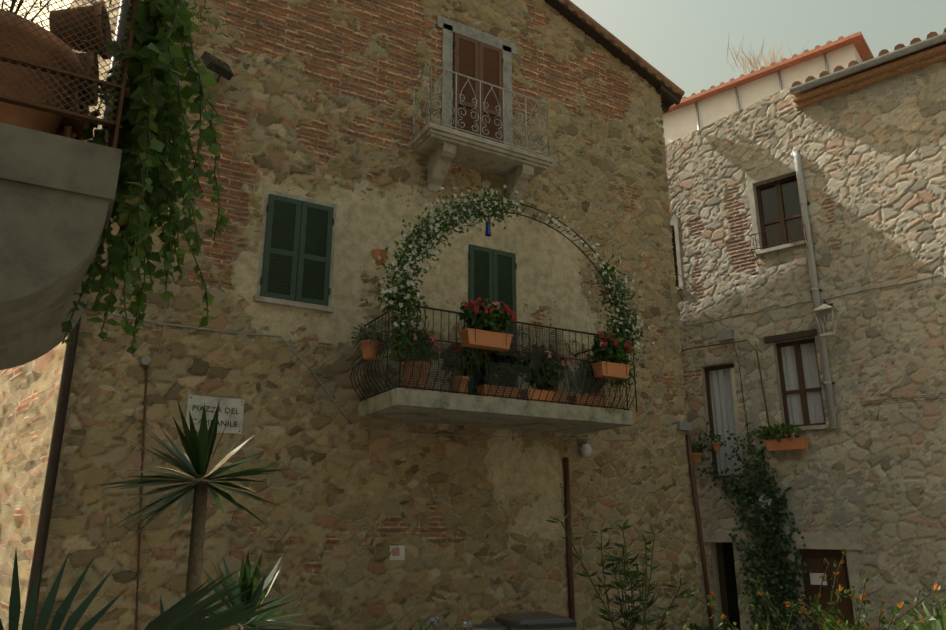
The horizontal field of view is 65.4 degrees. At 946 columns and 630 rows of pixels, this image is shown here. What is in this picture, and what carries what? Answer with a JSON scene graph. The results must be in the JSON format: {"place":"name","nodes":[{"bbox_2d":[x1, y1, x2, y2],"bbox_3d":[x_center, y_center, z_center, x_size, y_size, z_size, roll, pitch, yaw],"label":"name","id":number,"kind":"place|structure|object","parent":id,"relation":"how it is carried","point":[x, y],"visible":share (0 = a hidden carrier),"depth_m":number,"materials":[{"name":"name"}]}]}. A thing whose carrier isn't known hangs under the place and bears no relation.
{"place":"outdoors","nodes":[
{"label":"outdoors","id":0,"kind":"place"},
{"bbox_2d":[185,481,247,629],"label":"yucca trunks","id":1,"kind":"object","parent":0,"point":[195,562],"visible":0.69,"depth_m":3.93,"materials":[{"name":"brown plant"}]},
{"bbox_2d":[0,0,945,99],"label":"sky","id":2,"kind":"structure","parent":0,"point":[686,41],"materials":[{"name":"grey"}]},
{"bbox_2d":[347,298,629,395],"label":"potted plants","id":3,"kind":"object","parent":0,"point":[495,320],"visible":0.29,"depth_m":9.26,"materials":[{"name":"green plant"}]},
{"bbox_2d":[395,297,632,371],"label":"flowers","id":4,"kind":"object","parent":3,"relation":"attached to","point":[512,315],"visible":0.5,"depth_m":9.02,"materials":[{"name":"red plant"}]},
{"bbox_2d":[665,60,945,629],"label":"building wall","id":5,"kind":"structure","parent":0,"point":[873,158],"depth_m":11.42,"materials":[{"name":"beige stone"}]},
{"bbox_2d":[672,175,855,629],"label":"windows","id":6,"kind":"structure","parent":5,"relation":"in","point":[779,207],"depth_m":12.05,"materials":[{"name":"brown wood"}]},
{"bbox_2d":[730,427,801,629],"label":"vine stems","id":7,"kind":"object","parent":5,"relation":"attached to","point":[761,533],"visible":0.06,"depth_m":11.46,"materials":[{"name":"plant"}]},
{"bbox_2d":[670,164,865,629],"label":"building stone trim","id":8,"kind":"structure","parent":5,"relation":"attached to","point":[850,543],"depth_m":11.26,"materials":[{"name":"grey stone"}]},
{"bbox_2d":[662,31,873,144],"bbox_3d":[7.109,-3.744,17.401,4.900,2.790,3.400,-13,-21,38],"label":"roof structure","id":9,"kind":"object","parent":5,"relation":"on","point":[693,112],"visible":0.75,"depth_m":16.41,"materials":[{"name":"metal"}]},
{"bbox_2d":[725,28,803,74],"bbox_3d":[6.573,-5.814,16.690,2.190,0.875,1.209,4,-17,-13],"label":"dry grass tuft","id":10,"kind":"object","parent":9,"relation":"on","point":[758,62],"visible":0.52,"depth_m":16.50,"materials":[{"name":"beige plant"}]},
{"bbox_2d":[789,28,945,109],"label":"building eave","id":11,"kind":"object","parent":5,"relation":"attached to","point":[902,59],"visible":0.54,"depth_m":11.71,"materials":[{"name":"brown wood"}]},
{"label":"ground","id":12,"kind":"structure","parent":0,"visible":0},
{"bbox_2d":[0,0,119,629],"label":"flank wall","id":13,"kind":"structure","parent":12,"relation":"on","point":[29,392],"depth_m":8.47,"materials":[{"name":"stone"}]},
{"bbox_2d":[0,400,322,629],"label":"yucca leaves","id":14,"kind":"object","parent":12,"relation":"on","point":[247,594],"visible":1,"depth_m":3.90,"materials":[{"name":"green plant"}]},
{"bbox_2d":[21,0,713,629],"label":"facade downpipes","id":15,"kind":"object","parent":12,"relation":"on","point":[53,456],"visible":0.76,"depth_m":7.66,"materials":[{"name":"brown metal"}]},
{"bbox_2d":[34,0,702,629],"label":"facade wall","id":16,"kind":"structure","parent":12,"relation":"on","point":[506,490],"depth_m":9.72,"materials":[{"name":"stone"}]},
{"bbox_2d":[186,395,244,433],"bbox_3d":[-2.925,1.132,8.360,0.620,0.400,0.037,9,-18,-29],"label":"street sign","id":17,"kind":"object","parent":16,"relation":"attached to","point":[213,402],"visible":0.77,"depth_m":8.37,"materials":[{"name":"stone"}]},
{"bbox_2d":[192,419,236,426],"bbox_3d":[-2.917,1.218,8.322,0.504,0.064,0.004,9,-18,-29],"label":"sign text","id":18,"kind":"object","parent":17,"relation":"attached to","point":[218,423],"visible":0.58,"depth_m":8.36,"materials":[{"name":"black paint"}]},
{"bbox_2d":[192,405,238,413],"bbox_3d":[-2.916,1.074,8.365,0.510,0.063,0.004,9,-18,-29],"label":"sign text","id":19,"kind":"object","parent":17,"relation":"attached to","point":[214,408],"visible":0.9,"depth_m":8.35,"materials":[{"name":"black paint"}]},
{"bbox_2d":[201,51,233,82],"bbox_3d":[-3.215,-3.101,9.203,0.299,0.270,0.340,-11,-19,34],"label":"facade floodlight","id":20,"kind":"object","parent":16,"relation":"attached to","point":[220,68],"visible":0.98,"depth_m":9.11,"materials":[{"name":"metal"}]},
{"bbox_2d":[253,189,336,312],"bbox_3d":[-2.214,-0.815,9.334,1.000,1.500,0.100,9,-18,-29],"label":"window frame","id":21,"kind":"structure","parent":16,"relation":"attached to","point":[258,298],"depth_m":9.23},
{"bbox_2d":[260,194,333,305],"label":"window shutters","id":22,"kind":"object","parent":21,"relation":"attached to","point":[299,233],"depth_m":9.31,"materials":[{"name":"paint"}]},
{"bbox_2d":[51,0,684,627],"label":"bricks","id":23,"kind":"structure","parent":16,"relation":"attached to","point":[361,138],"depth_m":10.28,"materials":[{"name":"brown brick"}]},
{"bbox_2d":[544,0,684,112],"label":"roof","id":24,"kind":"structure","parent":23,"relation":"on","point":[670,91],"depth_m":13.23,"materials":[{"name":"tile"}]},
{"bbox_2d":[85,285,670,629],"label":"facade junction box cables","id":25,"kind":"object","parent":16,"relation":"attached to","point":[145,360],"visible":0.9,"depth_m":8.37,"materials":[{"name":"black rubber"}]},
{"bbox_2d":[389,545,404,559],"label":"wall sign","id":26,"kind":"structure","parent":16,"relation":"attached to","point":[398,553],"depth_m":9.04,"materials":[{"name":"white"}]},
{"bbox_2d":[410,122,552,211],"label":"balcony slab corbels","id":27,"kind":"object","parent":16,"relation":"attached to","point":[441,147],"visible":0.96,"depth_m":10.64,"materials":[{"name":"stone"}]},
{"bbox_2d":[437,15,515,146],"bbox_3d":[0.075,-3.428,11.474,1.450,2.355,0.030,9,-18,-29],"label":"door frame","id":28,"kind":"object","parent":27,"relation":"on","point":[449,27],"visible":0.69,"depth_m":11.59,"materials":[{"name":"grey stone"}]},
{"bbox_2d":[453,33,502,143],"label":"brown door shutters","id":29,"kind":"object","parent":28,"relation":"attached to","point":[478,60],"depth_m":11.48,"materials":[{"name":"brown wood"}]},
{"bbox_2d":[412,64,548,156],"bbox_3d":[0.138,-2.888,11.027,2.024,0.960,0.591,9,-18,-29],"label":"balcony railing","id":30,"kind":"object","parent":27,"relation":"on","point":[484,102],"visible":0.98,"depth_m":10.74,"materials":[{"name":"grey metal"}]},
{"bbox_2d":[468,244,518,399],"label":"green balcony shutters","id":31,"kind":"object","parent":16,"relation":"attached to","point":[492,275],"depth_m":10.71,"materials":[{"name":"paint"}]},
{"bbox_2d":[357,388,633,433],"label":"balcony slab","id":32,"kind":"structure","parent":16,"relation":"attached to","point":[409,405],"depth_m":9.12,"materials":[{"name":"concrete"}]},
{"bbox_2d":[350,303,635,409],"bbox_3d":[0.387,0.696,9.681,3.742,1.014,1.326,9,-18,-29],"label":"balcony railing","id":33,"kind":"object","parent":32,"relation":"on","point":[456,342],"visible":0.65,"depth_m":9.07,"materials":[{"name":"metal"}]},
{"bbox_2d":[363,312,623,407],"bbox_3d":[0.322,0.713,9.744,3.318,0.950,1.128,9,-18,-29],"label":"balcony wire","id":34,"kind":"object","parent":33,"relation":"attached to","point":[395,384],"visible":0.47,"depth_m":9.16,"materials":[{"name":"grey metal"}]},
{"bbox_2d":[359,249,630,407],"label":"flower pots","id":35,"kind":"object","parent":32,"relation":"on","point":[483,339],"visible":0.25,"depth_m":8.99,"materials":[{"name":"orange ceramic"}]},
{"bbox_2d":[366,180,654,389],"bbox_3d":[0.641,-0.429,9.610,4.249,2.574,0.763,9,-18,-29],"label":"climbing jasmine","id":36,"kind":"object","parent":35,"relation":"attached to","point":[398,290],"visible":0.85,"depth_m":9.14,"materials":[{"name":"green plant"}]},
{"bbox_2d":[485,221,490,236],"bbox_3d":[0.195,-1.164,9.518,0.084,0.310,0.084,9,-18,-29],"label":"blue lantern","id":37,"kind":"object","parent":36,"relation":"attached to","point":[488,232],"visible":0.9,"depth_m":9.47,"materials":[{"name":"blue glass"}]},
{"bbox_2d":[386,200,637,411],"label":"metal arch","id":38,"kind":"structure","parent":32,"relation":"on","point":[538,221],"depth_m":9.92,"materials":[{"name":"metal"}]},
{"bbox_2d":[580,421,691,456],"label":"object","id":39,"kind":"object","parent":16,"relation":"attached to","point":[586,450],"visible":1,"depth_m":11.82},
{"bbox_2d":[469,612,576,629],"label":"waste bins","id":40,"kind":"object","parent":12,"relation":"on","point":[531,621],"visible":1,"depth_m":6.33,"materials":[{"name":"grey plastic"}]},
{"bbox_2d":[405,512,945,629],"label":"shrubs","id":41,"kind":"object","parent":12,"relation":"on","point":[918,626],"depth_m":5.35,"materials":[{"name":"green plant"}]},
{"bbox_2d":[670,172,824,629],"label":"window reveals","id":42,"kind":"object","parent":12,"relation":"on","point":[731,584],"visible":0.12,"depth_m":12.07,"materials":[{"name":"grey stone"}]},
{"bbox_2d":[675,223,808,452],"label":"building rusty balconettes","id":43,"kind":"object","parent":42,"relation":"attached to","point":[754,249],"visible":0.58,"depth_m":12.08,"materials":[{"name":"metal"}]},
{"bbox_2d":[692,437,809,462],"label":"flower pots","id":44,"kind":"object","parent":42,"relation":"attached to","point":[799,443],"depth_m":11.40,"materials":[{"name":"ceramic"}]},
{"bbox_2d":[691,422,801,452],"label":"plants","id":45,"kind":"object","parent":44,"relation":"on","point":[773,430],"depth_m":11.51,"materials":[{"name":"green plant"}]},
{"bbox_2d":[693,422,811,629],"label":"climbing ivy","id":46,"kind":"object","parent":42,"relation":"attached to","point":[776,559],"visible":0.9,"depth_m":11.36,"materials":[{"name":"green plant"}]},
{"bbox_2d":[758,493,773,509],"bbox_3d":[4.589,2.917,11.519,0.250,0.250,0.077,-13,-21,38],"label":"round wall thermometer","id":47,"kind":"object","parent":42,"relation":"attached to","point":[765,501],"depth_m":11.50,"materials":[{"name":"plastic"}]},
{"bbox_2d":[684,151,945,629],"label":"building conduits","id":48,"kind":"object","parent":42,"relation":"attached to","point":[727,335],"visible":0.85,"depth_m":11.64,"materials":[{"name":"grey metal"}]},
{"bbox_2d":[812,300,838,337],"bbox_3d":[5.455,0.059,11.334,0.320,0.581,0.441,-13,-21,38],"label":"wall lantern","id":49,"kind":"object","parent":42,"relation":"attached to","point":[824,308],"depth_m":11.25,"materials":[{"name":"metal"}]},
{"bbox_2d":[702,342,813,629],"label":"door frame","id":50,"kind":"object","parent":12,"relation":"on","point":[722,582],"depth_m":12.27,"materials":[{"name":"grey"}]},
{"bbox_3d":[-3.933,-3.483,-0.486,6.000,10.000,13.000,9,-18,-29],"label":"building body","id":51,"kind":"object","parent":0,"visible":0},
{"bbox_2d":[0,122,121,369],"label":"balcony base","id":52,"kind":"object","parent":51,"relation":"attached to","point":[57,195],"visible":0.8,"depth_m":2.96,"materials":[{"name":"grey concrete"}]},
{"bbox_2d":[0,1,111,141],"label":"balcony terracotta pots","id":53,"kind":"object","parent":52,"relation":"on","point":[32,119],"visible":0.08,"depth_m":3.28,"materials":[{"name":"brown ceramic"}]},
{"bbox_2d":[0,0,137,147],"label":"metal railing","id":54,"kind":"object","parent":52,"relation":"on","point":[115,133],"visible":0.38,"depth_m":3.12,"materials":[{"name":"metal"}]},
{"bbox_2d":[0,0,138,121],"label":"wire mesh","id":55,"kind":"object","parent":54,"relation":"attached to","point":[64,51],"visible":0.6,"depth_m":3.11,"materials":[{"name":"grey metal"}]},
{"bbox_2d":[1,0,262,353],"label":"ivy leaves","id":56,"kind":"object","parent":52,"relation":"attached to","point":[135,100],"visible":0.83,"depth_m":3.35,"materials":[{"name":"green plant"}]}
]}

